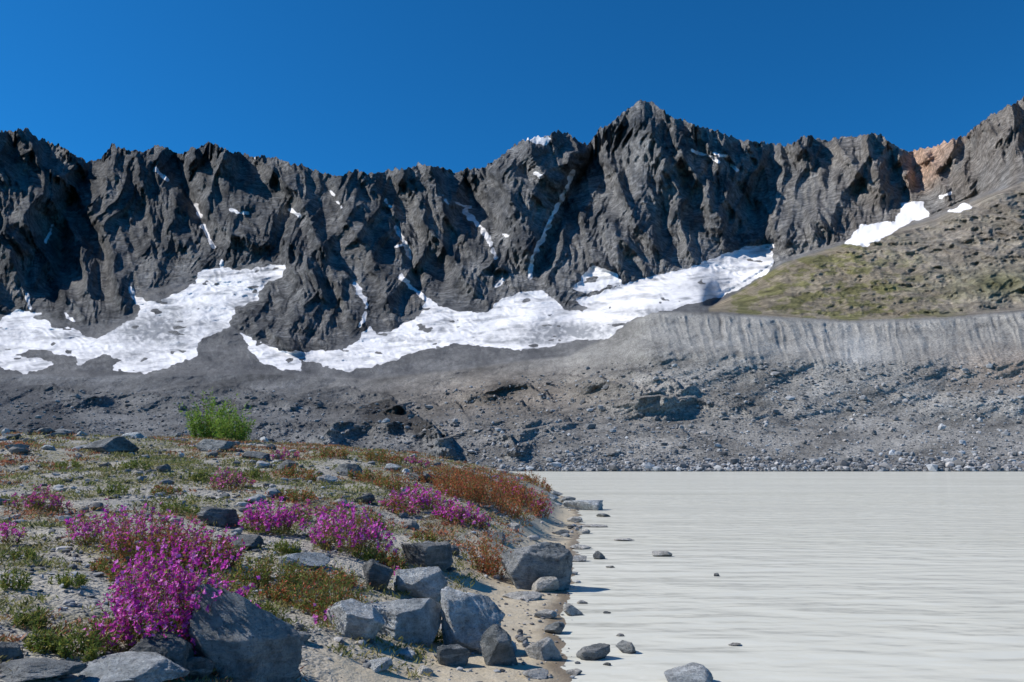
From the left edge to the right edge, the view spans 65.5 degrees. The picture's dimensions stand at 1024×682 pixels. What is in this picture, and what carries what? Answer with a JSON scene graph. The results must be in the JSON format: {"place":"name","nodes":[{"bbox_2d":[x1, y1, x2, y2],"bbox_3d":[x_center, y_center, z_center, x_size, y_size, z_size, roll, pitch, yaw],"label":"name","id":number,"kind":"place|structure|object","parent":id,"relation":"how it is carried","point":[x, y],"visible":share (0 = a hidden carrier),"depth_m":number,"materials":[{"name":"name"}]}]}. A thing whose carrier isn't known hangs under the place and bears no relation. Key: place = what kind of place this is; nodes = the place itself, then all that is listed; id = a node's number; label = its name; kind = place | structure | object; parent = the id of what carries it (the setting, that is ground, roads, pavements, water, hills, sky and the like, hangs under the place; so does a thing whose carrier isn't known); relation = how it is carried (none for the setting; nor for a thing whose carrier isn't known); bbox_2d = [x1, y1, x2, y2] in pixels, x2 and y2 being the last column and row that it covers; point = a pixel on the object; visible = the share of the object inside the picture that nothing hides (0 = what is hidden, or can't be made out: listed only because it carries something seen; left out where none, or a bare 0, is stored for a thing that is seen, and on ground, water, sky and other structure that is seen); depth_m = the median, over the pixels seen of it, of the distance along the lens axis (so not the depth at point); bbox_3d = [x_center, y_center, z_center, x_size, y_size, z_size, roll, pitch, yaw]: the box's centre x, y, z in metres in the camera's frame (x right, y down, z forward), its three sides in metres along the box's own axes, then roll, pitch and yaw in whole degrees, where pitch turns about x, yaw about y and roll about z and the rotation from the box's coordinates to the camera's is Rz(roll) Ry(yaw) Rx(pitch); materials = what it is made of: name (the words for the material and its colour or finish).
{"place":"outdoors","nodes":[
{"label":"outdoors","id":0,"kind":"place"},
{"bbox_2d":[0,433,583,681],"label":"shore ground","id":1,"kind":"structure","parent":0,"point":[314,669],"depth_m":9.22,"materials":[{"name":"grey gravel"}]},
{"bbox_2d":[0,642,23,661],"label":"boulder","id":2,"kind":"object","parent":1,"relation":"on","point":[10,650],"visible":0.88,"depth_m":4.19,"materials":[{"name":"stone"}]},
{"bbox_2d":[0,522,27,545],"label":"dwarf fireweed","id":3,"kind":"object","parent":1,"relation":"on","point":[13,531],"visible":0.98,"depth_m":7.98,"materials":[{"name":"purple plant"}]},
{"bbox_2d":[0,562,33,590],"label":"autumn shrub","id":4,"kind":"object","parent":1,"relation":"on","point":[21,582],"visible":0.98,"depth_m":5.73,"materials":[{"name":"green plant"}]},
{"bbox_2d":[0,545,39,561],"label":"autumn shrub","id":5,"kind":"object","parent":1,"relation":"on","point":[25,556],"visible":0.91,"depth_m":7.06,"materials":[{"name":"green plant"}]},
{"bbox_2d":[10,605,62,631],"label":"shrub","id":6,"kind":"object","parent":1,"relation":"on","point":[36,618],"visible":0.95,"depth_m":4.90,"materials":[{"name":"green plant"}]},
{"bbox_2d":[2,483,73,513],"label":"dwarf fireweed","id":7,"kind":"object","parent":1,"relation":"on","point":[32,501],"visible":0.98,"depth_m":10.41,"materials":[{"name":"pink plant"}]},
{"bbox_2d":[0,658,88,681],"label":"boulder","id":8,"kind":"object","parent":1,"relation":"on","point":[28,669],"visible":0.98,"depth_m":4.02,"materials":[{"name":"grey stone"}]},
{"bbox_2d":[23,625,72,654],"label":"shrub","id":9,"kind":"object","parent":1,"relation":"on","point":[41,645],"visible":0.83,"depth_m":4.47,"materials":[{"name":"green plant"}]},
{"bbox_2d":[40,458,80,468],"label":"autumn shrub","id":10,"kind":"object","parent":1,"relation":"on","point":[75,463],"visible":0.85,"depth_m":16.49,"materials":[{"name":"green plant"}]},
{"bbox_2d":[48,567,91,588],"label":"autumn shrub","id":11,"kind":"object","parent":1,"relation":"on","point":[67,579],"visible":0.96,"depth_m":6.02,"materials":[{"name":"green plant"}]},
{"bbox_2d":[45,618,116,662],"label":"shrub","id":12,"kind":"object","parent":1,"relation":"on","point":[90,649],"visible":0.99,"depth_m":4.47,"materials":[{"name":"green plant"}]},
{"bbox_2d":[63,496,142,548],"bbox_3d":[-4.251,1.867,8.242,0.798,0.546,0.699,0,-9,0],"label":"dwarf fireweed","id":13,"kind":"object","parent":1,"relation":"on","point":[85,536],"visible":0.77,"depth_m":8.14,"materials":[{"name":"purple plant"}]},
{"bbox_2d":[86,553,132,575],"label":"autumn shrub","id":14,"kind":"object","parent":1,"relation":"on","point":[100,569],"visible":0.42,"depth_m":6.84,"materials":[{"name":"green plant"}]},
{"bbox_2d":[84,608,137,652],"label":"dwarf fireweed","id":15,"kind":"object","parent":1,"relation":"on","point":[118,635],"visible":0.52,"depth_m":4.71,"materials":[{"name":"purple plant"}]},
{"bbox_2d":[83,436,139,452],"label":"boulder","id":16,"kind":"object","parent":1,"relation":"on","point":[115,444],"visible":0.71,"depth_m":18.90,"materials":[{"name":"stone"}]},
{"bbox_2d":[92,481,130,495],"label":"autumn shrub","id":17,"kind":"object","parent":1,"relation":"on","point":[121,488],"visible":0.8,"depth_m":12.75,"materials":[{"name":"green plant"}]},
{"bbox_2d":[77,651,189,681],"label":"boulder","id":18,"kind":"object","parent":1,"relation":"on","point":[130,666],"visible":0.94,"depth_m":4.26,"materials":[{"name":"stone"}]},
{"bbox_2d":[121,457,153,470],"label":"autumn shrub","id":19,"kind":"object","parent":1,"relation":"on","point":[134,465],"visible":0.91,"depth_m":15.67,"materials":[{"name":"green plant"}]},
{"bbox_2d":[98,552,188,587],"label":"autumn shrub","id":20,"kind":"object","parent":1,"relation":"on","point":[110,576],"visible":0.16,"depth_m":6.58,"materials":[{"name":"green plant"}]},
{"bbox_2d":[129,629,193,679],"bbox_3d":[-2.043,1.809,4.573,0.368,0.288,0.293,1,-9,-8],"label":"boulder","id":21,"kind":"object","parent":1,"relation":"on","point":[175,648],"visible":0.45,"depth_m":4.52,"materials":[{"name":"stone"}]},
{"bbox_2d":[96,502,233,564],"bbox_3d":[-3.451,1.878,7.721,1.418,0.650,0.983,0,-9,0],"label":"dwarf fireweed","id":22,"kind":"object","parent":1,"relation":"on","point":[156,534],"visible":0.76,"depth_m":7.66,"materials":[{"name":"purple plant"}]},
{"bbox_2d":[149,482,186,495],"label":"autumn shrub","id":23,"kind":"object","parent":1,"relation":"on","point":[169,490],"visible":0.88,"depth_m":13.02,"materials":[{"name":"green plant"}]},
{"bbox_2d":[95,535,260,648],"bbox_3d":[-2.096,1.628,5.051,0.949,0.817,0.917,9,-13,-44],"label":"dwarf fireweed","id":24,"kind":"object","parent":1,"relation":"on","point":[145,593],"visible":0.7,"depth_m":4.86,"materials":[{"name":"purple plant"}]},
{"bbox_2d":[159,497,200,516],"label":"autumn shrub","id":25,"kind":"object","parent":1,"relation":"on","point":[188,509],"visible":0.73,"depth_m":11.36,"materials":[{"name":"green plant"}]},
{"bbox_2d":[150,520,246,573],"bbox_3d":[-3.058,1.992,7.691,0.876,0.524,0.722,0,-9,0],"label":"dwarf fireweed","id":26,"kind":"object","parent":1,"relation":"on","point":[226,547],"visible":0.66,"depth_m":7.60,"materials":[{"name":"purple plant"}]},
{"bbox_2d":[186,657,213,678],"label":"boulder","id":27,"kind":"object","parent":1,"relation":"on","point":[198,667],"visible":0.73,"depth_m":4.56,"materials":[{"name":"stone"}]},
{"bbox_2d":[181,469,218,483],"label":"autumn shrub","id":28,"kind":"object","parent":1,"relation":"on","point":[198,475],"visible":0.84,"depth_m":15.10,"materials":[{"name":"green plant"}]},
{"bbox_2d":[173,387,248,439],"bbox_3d":[-11.380,2.779,30.139,2.226,2.141,2.142,8,-12,-43],"label":"willow bush","id":29,"kind":"object","parent":1,"relation":"on","point":[197,428],"visible":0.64,"depth_m":29.94,"materials":[{"name":"green plant"}]},
{"bbox_2d":[196,439,235,451],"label":"boulder","id":30,"kind":"object","parent":1,"relation":"on","point":[205,445],"visible":0.73,"depth_m":22.15,"materials":[{"name":"grey stone"}]},
{"bbox_2d":[197,506,239,526],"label":"boulder","id":31,"kind":"object","parent":1,"relation":"on","point":[222,517],"visible":0.91,"depth_m":10.34,"materials":[{"name":"stone"}]},
{"bbox_2d":[192,566,252,597],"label":"autumn shrub","id":32,"kind":"object","parent":1,"relation":"on","point":[236,587],"visible":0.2,"depth_m":6.42,"materials":[{"name":"green plant"}]},
{"bbox_2d":[209,467,255,489],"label":"dwarf fireweed","id":33,"kind":"object","parent":1,"relation":"on","point":[229,481],"visible":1,"depth_m":14.13,"materials":[{"name":"pink plant"}]},
{"bbox_2d":[210,404,255,440],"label":"willow bush","id":34,"kind":"object","parent":1,"relation":"on","point":[235,433],"visible":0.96,"depth_m":27.78,"materials":[{"name":"green plant"}]},
{"bbox_2d":[188,584,303,681],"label":"boulder","id":35,"kind":"object","parent":1,"relation":"on","point":[238,637],"visible":0.87,"depth_m":4.78,"materials":[{"name":"grey stone"}]},
{"bbox_2d":[231,534,263,549],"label":"boulder","id":36,"kind":"object","parent":1,"relation":"on","point":[251,541],"visible":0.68,"depth_m":9.02,"materials":[{"name":"stone"}]},
{"bbox_2d":[229,466,269,480],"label":"autumn shrub","id":37,"kind":"object","parent":1,"relation":"on","point":[255,473],"visible":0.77,"depth_m":16.49,"materials":[{"name":"green plant"}]},
{"bbox_2d":[242,451,270,460],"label":"boulder","id":38,"kind":"object","parent":1,"relation":"on","point":[252,454],"visible":0.77,"depth_m":21.01,"materials":[{"name":"stone"}]},
{"bbox_2d":[246,593,288,619],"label":"autumn shrub","id":39,"kind":"object","parent":1,"relation":"on","point":[267,605],"visible":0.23,"depth_m":6.09,"materials":[{"name":"green plant"}]},
{"bbox_2d":[226,547,310,589],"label":"autumn shrub","id":40,"kind":"object","parent":1,"relation":"on","point":[265,570],"visible":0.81,"depth_m":7.30,"materials":[{"name":"green plant"}]},
{"bbox_2d":[255,578,293,604],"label":"autumn shrub","id":41,"kind":"object","parent":1,"relation":"on","point":[284,592],"visible":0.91,"depth_m":6.91,"materials":[{"name":"green plant"}]},
{"bbox_2d":[0,430,549,681],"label":"ground cover plants","id":42,"kind":"object","parent":1,"relation":"on","point":[104,470],"visible":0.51,"depth_m":13.93,"materials":[{"name":"green plant"}]},
{"bbox_2d":[238,496,311,536],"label":"dwarf fireweed","id":43,"kind":"object","parent":1,"relation":"on","point":[259,520],"visible":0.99,"depth_m":10.20,"materials":[{"name":"purple plant"}]},
{"bbox_2d":[265,536,301,554],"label":"autumn shrub","id":44,"kind":"object","parent":1,"relation":"on","point":[279,546],"visible":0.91,"depth_m":8.93,"materials":[{"name":"green plant"}]},
{"bbox_2d":[270,447,300,460],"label":"dwarf fireweed","id":45,"kind":"object","parent":1,"relation":"on","point":[284,454],"visible":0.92,"depth_m":21.51,"materials":[{"name":"pink plant"}]},
{"bbox_2d":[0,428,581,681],"bbox_3d":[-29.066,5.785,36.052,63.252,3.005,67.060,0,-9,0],"label":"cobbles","id":46,"kind":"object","parent":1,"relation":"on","point":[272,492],"visible":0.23,"depth_m":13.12,"materials":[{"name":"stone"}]},
{"bbox_2d":[271,462,321,481],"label":"autumn shrub","id":47,"kind":"object","parent":1,"relation":"on","point":[309,474],"visible":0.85,"depth_m":17.57,"materials":[{"name":"red plant"}]},
{"bbox_2d":[277,485,319,503],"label":"autumn shrub","id":48,"kind":"object","parent":1,"relation":"on","point":[304,496],"visible":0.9,"depth_m":13.60,"materials":[{"name":"green plant"}]},
{"bbox_2d":[278,552,329,567],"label":"boulder","id":49,"kind":"object","parent":1,"relation":"on","point":[310,559],"visible":0.65,"depth_m":8.42,"materials":[{"name":"stone"}]},
{"bbox_2d":[291,498,329,521],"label":"dwarf fireweed","id":50,"kind":"object","parent":1,"relation":"on","point":[299,511],"visible":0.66,"depth_m":11.97,"materials":[{"name":"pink plant"}]},
{"bbox_2d":[300,564,337,586],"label":"autumn shrub","id":51,"kind":"object","parent":1,"relation":"on","point":[316,573],"visible":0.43,"depth_m":7.73,"materials":[{"name":"green plant"}]},
{"bbox_2d":[312,603,336,628],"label":"dwarf fireweed","id":52,"kind":"object","parent":1,"relation":"on","point":[316,619],"visible":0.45,"depth_m":6.21,"materials":[{"name":"purple plant"}]},
{"bbox_2d":[306,446,348,459],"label":"autumn shrub","id":53,"kind":"object","parent":1,"relation":"on","point":[322,454],"visible":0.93,"depth_m":21.74,"materials":[{"name":"green plant"}]},
{"bbox_2d":[289,559,375,619],"bbox_3d":[-1.565,2.095,6.711,0.705,0.530,0.648,-5,-10,31],"label":"autumn shrub","id":54,"kind":"object","parent":1,"relation":"on","point":[308,597],"visible":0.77,"depth_m":6.64,"materials":[{"name":"green plant"}]},
{"bbox_2d":[333,567,359,588],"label":"autumn shrub","id":55,"kind":"object","parent":1,"relation":"on","point":[354,579],"visible":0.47,"depth_m":7.85,"materials":[{"name":"green plant"}]},
{"bbox_2d":[298,497,398,556],"bbox_3d":[-1.941,2.277,9.636,1.206,0.792,1.064,0,-9,0],"label":"dwarf fireweed","id":56,"kind":"object","parent":1,"relation":"on","point":[325,530],"visible":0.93,"depth_m":9.57,"materials":[{"name":"purple plant"}]},
{"bbox_2d":[335,463,361,476],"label":"boulder","id":57,"kind":"object","parent":1,"relation":"on","point":[342,469],"visible":0.59,"depth_m":19.06,"materials":[{"name":"stone"}]},
{"bbox_2d":[326,598,384,638],"bbox_3d":[-1.262,2.228,6.309,0.535,0.358,0.341,-5,-10,30],"label":"boulder","id":58,"kind":"object","parent":1,"relation":"on","point":[354,617],"visible":0.91,"depth_m":6.19,"materials":[{"name":"stone"}]},
{"bbox_2d":[354,493,374,503],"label":"boulder","id":59,"kind":"object","parent":1,"relation":"on","point":[369,498],"visible":0.83,"depth_m":14.78,"materials":[{"name":"stone"}]},
{"bbox_2d":[348,467,382,481],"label":"autumn shrub","id":60,"kind":"object","parent":1,"relation":"on","point":[363,476],"visible":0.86,"depth_m":18.56,"materials":[{"name":"green plant"}]},
{"bbox_2d":[350,545,385,562],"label":"autumn shrub","id":61,"kind":"object","parent":1,"relation":"on","point":[368,556],"visible":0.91,"depth_m":9.28,"materials":[{"name":"green plant"}]},
{"bbox_2d":[355,511,386,525],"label":"autumn shrub","id":62,"kind":"object","parent":1,"relation":"on","point":[374,519],"visible":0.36,"depth_m":12.48,"materials":[{"name":"green plant"}]},
{"bbox_2d":[362,559,392,591],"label":"boulder","id":63,"kind":"object","parent":1,"relation":"on","point":[376,573],"visible":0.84,"depth_m":8.01,"materials":[{"name":"stone"}]},
{"bbox_2d":[364,657,392,672],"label":"boulder","id":64,"kind":"object","parent":1,"relation":"on","point":[386,662],"visible":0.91,"depth_m":5.66,"materials":[{"name":"stone"}]},
{"bbox_2d":[358,447,404,465],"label":"autumn shrub","id":65,"kind":"object","parent":1,"relation":"on","point":[379,457],"visible":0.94,"depth_m":22.03,"materials":[{"name":"green plant"}]},
{"bbox_2d":[374,548,409,568],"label":"autumn shrub","id":66,"kind":"object","parent":1,"relation":"on","point":[400,562],"visible":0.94,"depth_m":9.29,"materials":[{"name":"green plant"}]},
{"bbox_2d":[372,474,420,493],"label":"autumn shrub","id":67,"kind":"object","parent":1,"relation":"on","point":[397,484],"visible":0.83,"depth_m":17.03,"materials":[{"name":"green plant"}]},
{"bbox_2d":[377,494,420,516],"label":"autumn shrub","id":68,"kind":"object","parent":1,"relation":"on","point":[412,509],"visible":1,"depth_m":14.44,"materials":[{"name":"green plant"}]},
{"bbox_2d":[365,598,441,647],"bbox_3d":[-0.853,2.385,6.745,0.482,0.405,0.653,-9,-12,44],"label":"boulder","id":69,"kind":"object","parent":1,"relation":"on","point":[417,620],"visible":0.88,"depth_m":6.57,"materials":[{"name":"stone"}]},
{"bbox_2d":[392,566,447,601],"bbox_3d":[-0.949,2.559,8.248,0.575,0.450,0.460,0,-9,0],"label":"boulder","id":70,"kind":"object","parent":1,"relation":"on","point":[426,582],"visible":0.73,"depth_m":8.11,"materials":[{"name":"stone"}]},
{"bbox_2d":[389,481,461,511],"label":"dwarf fireweed","id":71,"kind":"object","parent":1,"relation":"on","point":[424,500],"visible":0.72,"depth_m":15.37,"materials":[{"name":"purple plant"}]},
{"bbox_2d":[409,530,442,541],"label":"autumn shrub","id":72,"kind":"object","parent":1,"relation":"on","point":[431,537],"visible":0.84,"depth_m":11.82,"materials":[{"name":"green plant"}]},
{"bbox_2d":[400,542,452,570],"bbox_3d":[-1.024,2.710,9.855,0.650,0.416,0.415,4,-10,-24],"label":"boulder","id":73,"kind":"object","parent":1,"relation":"on","point":[431,554],"visible":0.76,"depth_m":9.75,"materials":[{"name":"stone"}]},
{"bbox_2d":[410,464,496,500],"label":"autumn shrub","id":74,"kind":"object","parent":1,"relation":"on","point":[441,472],"visible":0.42,"depth_m":18.96,"materials":[{"name":"brown plant"}]},
{"bbox_2d":[437,644,470,665],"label":"boulder","id":75,"kind":"object","parent":1,"relation":"on","point":[454,655],"visible":0.74,"depth_m":6.20,"materials":[{"name":"grey stone"}]},
{"bbox_2d":[430,499,490,528],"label":"dwarf fireweed","id":76,"kind":"object","parent":1,"relation":"on","point":[453,511],"visible":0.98,"depth_m":14.53,"materials":[{"name":"purple plant"}]},
{"bbox_2d":[440,586,504,654],"bbox_3d":[-0.350,2.453,6.802,0.450,0.682,0.496,-7,-11,37],"label":"boulder","id":77,"kind":"object","parent":1,"relation":"on","point":[468,619],"visible":0.73,"depth_m":6.71,"materials":[{"name":"stone"}]},
{"bbox_2d":[429,464,533,522],"bbox_3d":[-0.653,3.421,17.809,2.368,1.328,1.962,0,-9,0],"label":"autumn shrub","id":78,"kind":"object","parent":1,"relation":"on","point":[477,493],"visible":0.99,"depth_m":17.46,"materials":[{"name":"brown plant"}]},
{"bbox_2d":[457,524,518,578],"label":"autumn shrub","id":79,"kind":"object","parent":1,"relation":"on","point":[488,558],"visible":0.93,"depth_m":10.77,"materials":[{"name":"brown plant"}]},
{"bbox_2d":[480,624,517,665],"bbox_3d":[-0.114,2.477,6.375,0.248,0.404,0.233,-6,-11,35],"label":"boulder","id":80,"kind":"object","parent":1,"relation":"on","point":[496,645],"visible":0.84,"depth_m":6.31,"materials":[{"name":"grey stone"}]},
{"bbox_2d":[476,469,536,504],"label":"autumn shrub","id":81,"kind":"object","parent":1,"relation":"on","point":[504,482],"visible":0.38,"depth_m":22.43,"materials":[{"name":"brown plant"}]},
{"bbox_2d":[488,473,554,518],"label":"autumn shrub","id":82,"kind":"object","parent":1,"relation":"on","point":[535,505],"visible":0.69,"depth_m":21.32,"materials":[{"name":"brown plant"}]},
{"bbox_2d":[502,591,542,600],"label":"boulder","id":83,"kind":"object","parent":1,"relation":"on","point":[529,595],"visible":0.84,"depth_m":9.50,"materials":[{"name":"stone"}]},
{"bbox_2d":[516,470,551,491],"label":"autumn shrub","id":84,"kind":"object","parent":1,"relation":"on","point":[534,481],"visible":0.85,"depth_m":38.66,"materials":[{"name":"brown plant"}]},
{"bbox_2d":[522,668,548,678],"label":"boulder","id":85,"kind":"object","parent":1,"relation":"on","point":[541,673],"visible":0.94,"depth_m":6.02,"materials":[{"name":"stone"}]},
{"bbox_2d":[500,542,572,590],"bbox_3d":[0.320,3.098,10.608,0.978,0.836,0.734,0,-9,0],"label":"boulder","id":86,"kind":"object","parent":1,"relation":"on","point":[526,567],"visible":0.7,"depth_m":10.33,"materials":[{"name":"grey stone"}]},
{"bbox_2d":[524,636,561,660],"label":"boulder","id":87,"kind":"object","parent":1,"relation":"on","point":[544,649],"visible":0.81,"depth_m":6.62,"materials":[{"name":"stone"}]},
{"bbox_2d":[533,609,556,618],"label":"boulder","id":88,"kind":"object","parent":1,"relation":"on","point":[546,613],"visible":0.91,"depth_m":8.39,"materials":[{"name":"stone"}]},
{"bbox_2d":[531,576,558,591],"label":"boulder","id":89,"kind":"object","parent":1,"relation":"on","point":[547,584],"visible":0.81,"depth_m":10.09,"materials":[{"name":"stone"}]},
{"bbox_2d":[544,621,564,633],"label":"boulder","id":90,"kind":"object","parent":1,"relation":"on","point":[557,627],"visible":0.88,"depth_m":7.69,"materials":[{"name":"grey stone"}]},
{"bbox_2d":[563,603,582,615],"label":"boulder","id":91,"kind":"object","parent":1,"relation":"on","point":[569,609],"visible":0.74,"depth_m":8.64,"materials":[{"name":"stone"}]},
{"bbox_2d":[562,500,602,509],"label":"boulder","id":92,"kind":"object","parent":1,"relation":"on","point":[585,504],"visible":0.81,"depth_m":29.39,"materials":[{"name":"stone"}]},
{"bbox_2d":[576,643,609,660],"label":"boulder","id":93,"kind":"object","parent":1,"relation":"on","point":[594,652],"visible":0.91,"depth_m":6.67,"materials":[{"name":"grey stone"}]},
{"bbox_2d":[0,96,1023,470],"bbox_3d":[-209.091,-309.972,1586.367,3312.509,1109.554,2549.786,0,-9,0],"label":"mountain and moraine terrain","id":94,"kind":"structure","parent":0,"point":[640,238],"depth_m":1221.33,"materials":[{"name":"grey stone"}]},
{"bbox_2d":[0,362,1023,471],"bbox_3d":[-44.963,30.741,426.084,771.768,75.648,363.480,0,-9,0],"label":"moraine stones","id":95,"kind":"object","parent":94,"relation":"on","point":[953,463],"visible":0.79,"depth_m":315.03,"materials":[{"name":"grey stone"}]},
{"bbox_2d":[0,0,1023,175],"label":"sky","id":96,"kind":"structure","parent":0,"point":[333,87],"materials":[{"name":"blue"}]},
{"bbox_2d":[507,471,1023,681],"bbox_3d":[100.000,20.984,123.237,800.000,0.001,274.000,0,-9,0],"label":"lake water","id":97,"kind":"structure","parent":0,"point":[871,576],"depth_m":11.80,"materials":[{"name":"white liquid"}]},
{"bbox_2d":[615,640,635,653],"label":"boulder","id":98,"kind":"object","parent":97,"relation":"on","point":[624,646],"visible":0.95,"depth_m":6.90,"materials":[{"name":"grey stone"}]},
{"bbox_2d":[664,662,712,681],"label":"boulder","id":99,"kind":"object","parent":97,"relation":"on","point":[693,672],"visible":1,"depth_m":5.87,"materials":[{"name":"stone"}]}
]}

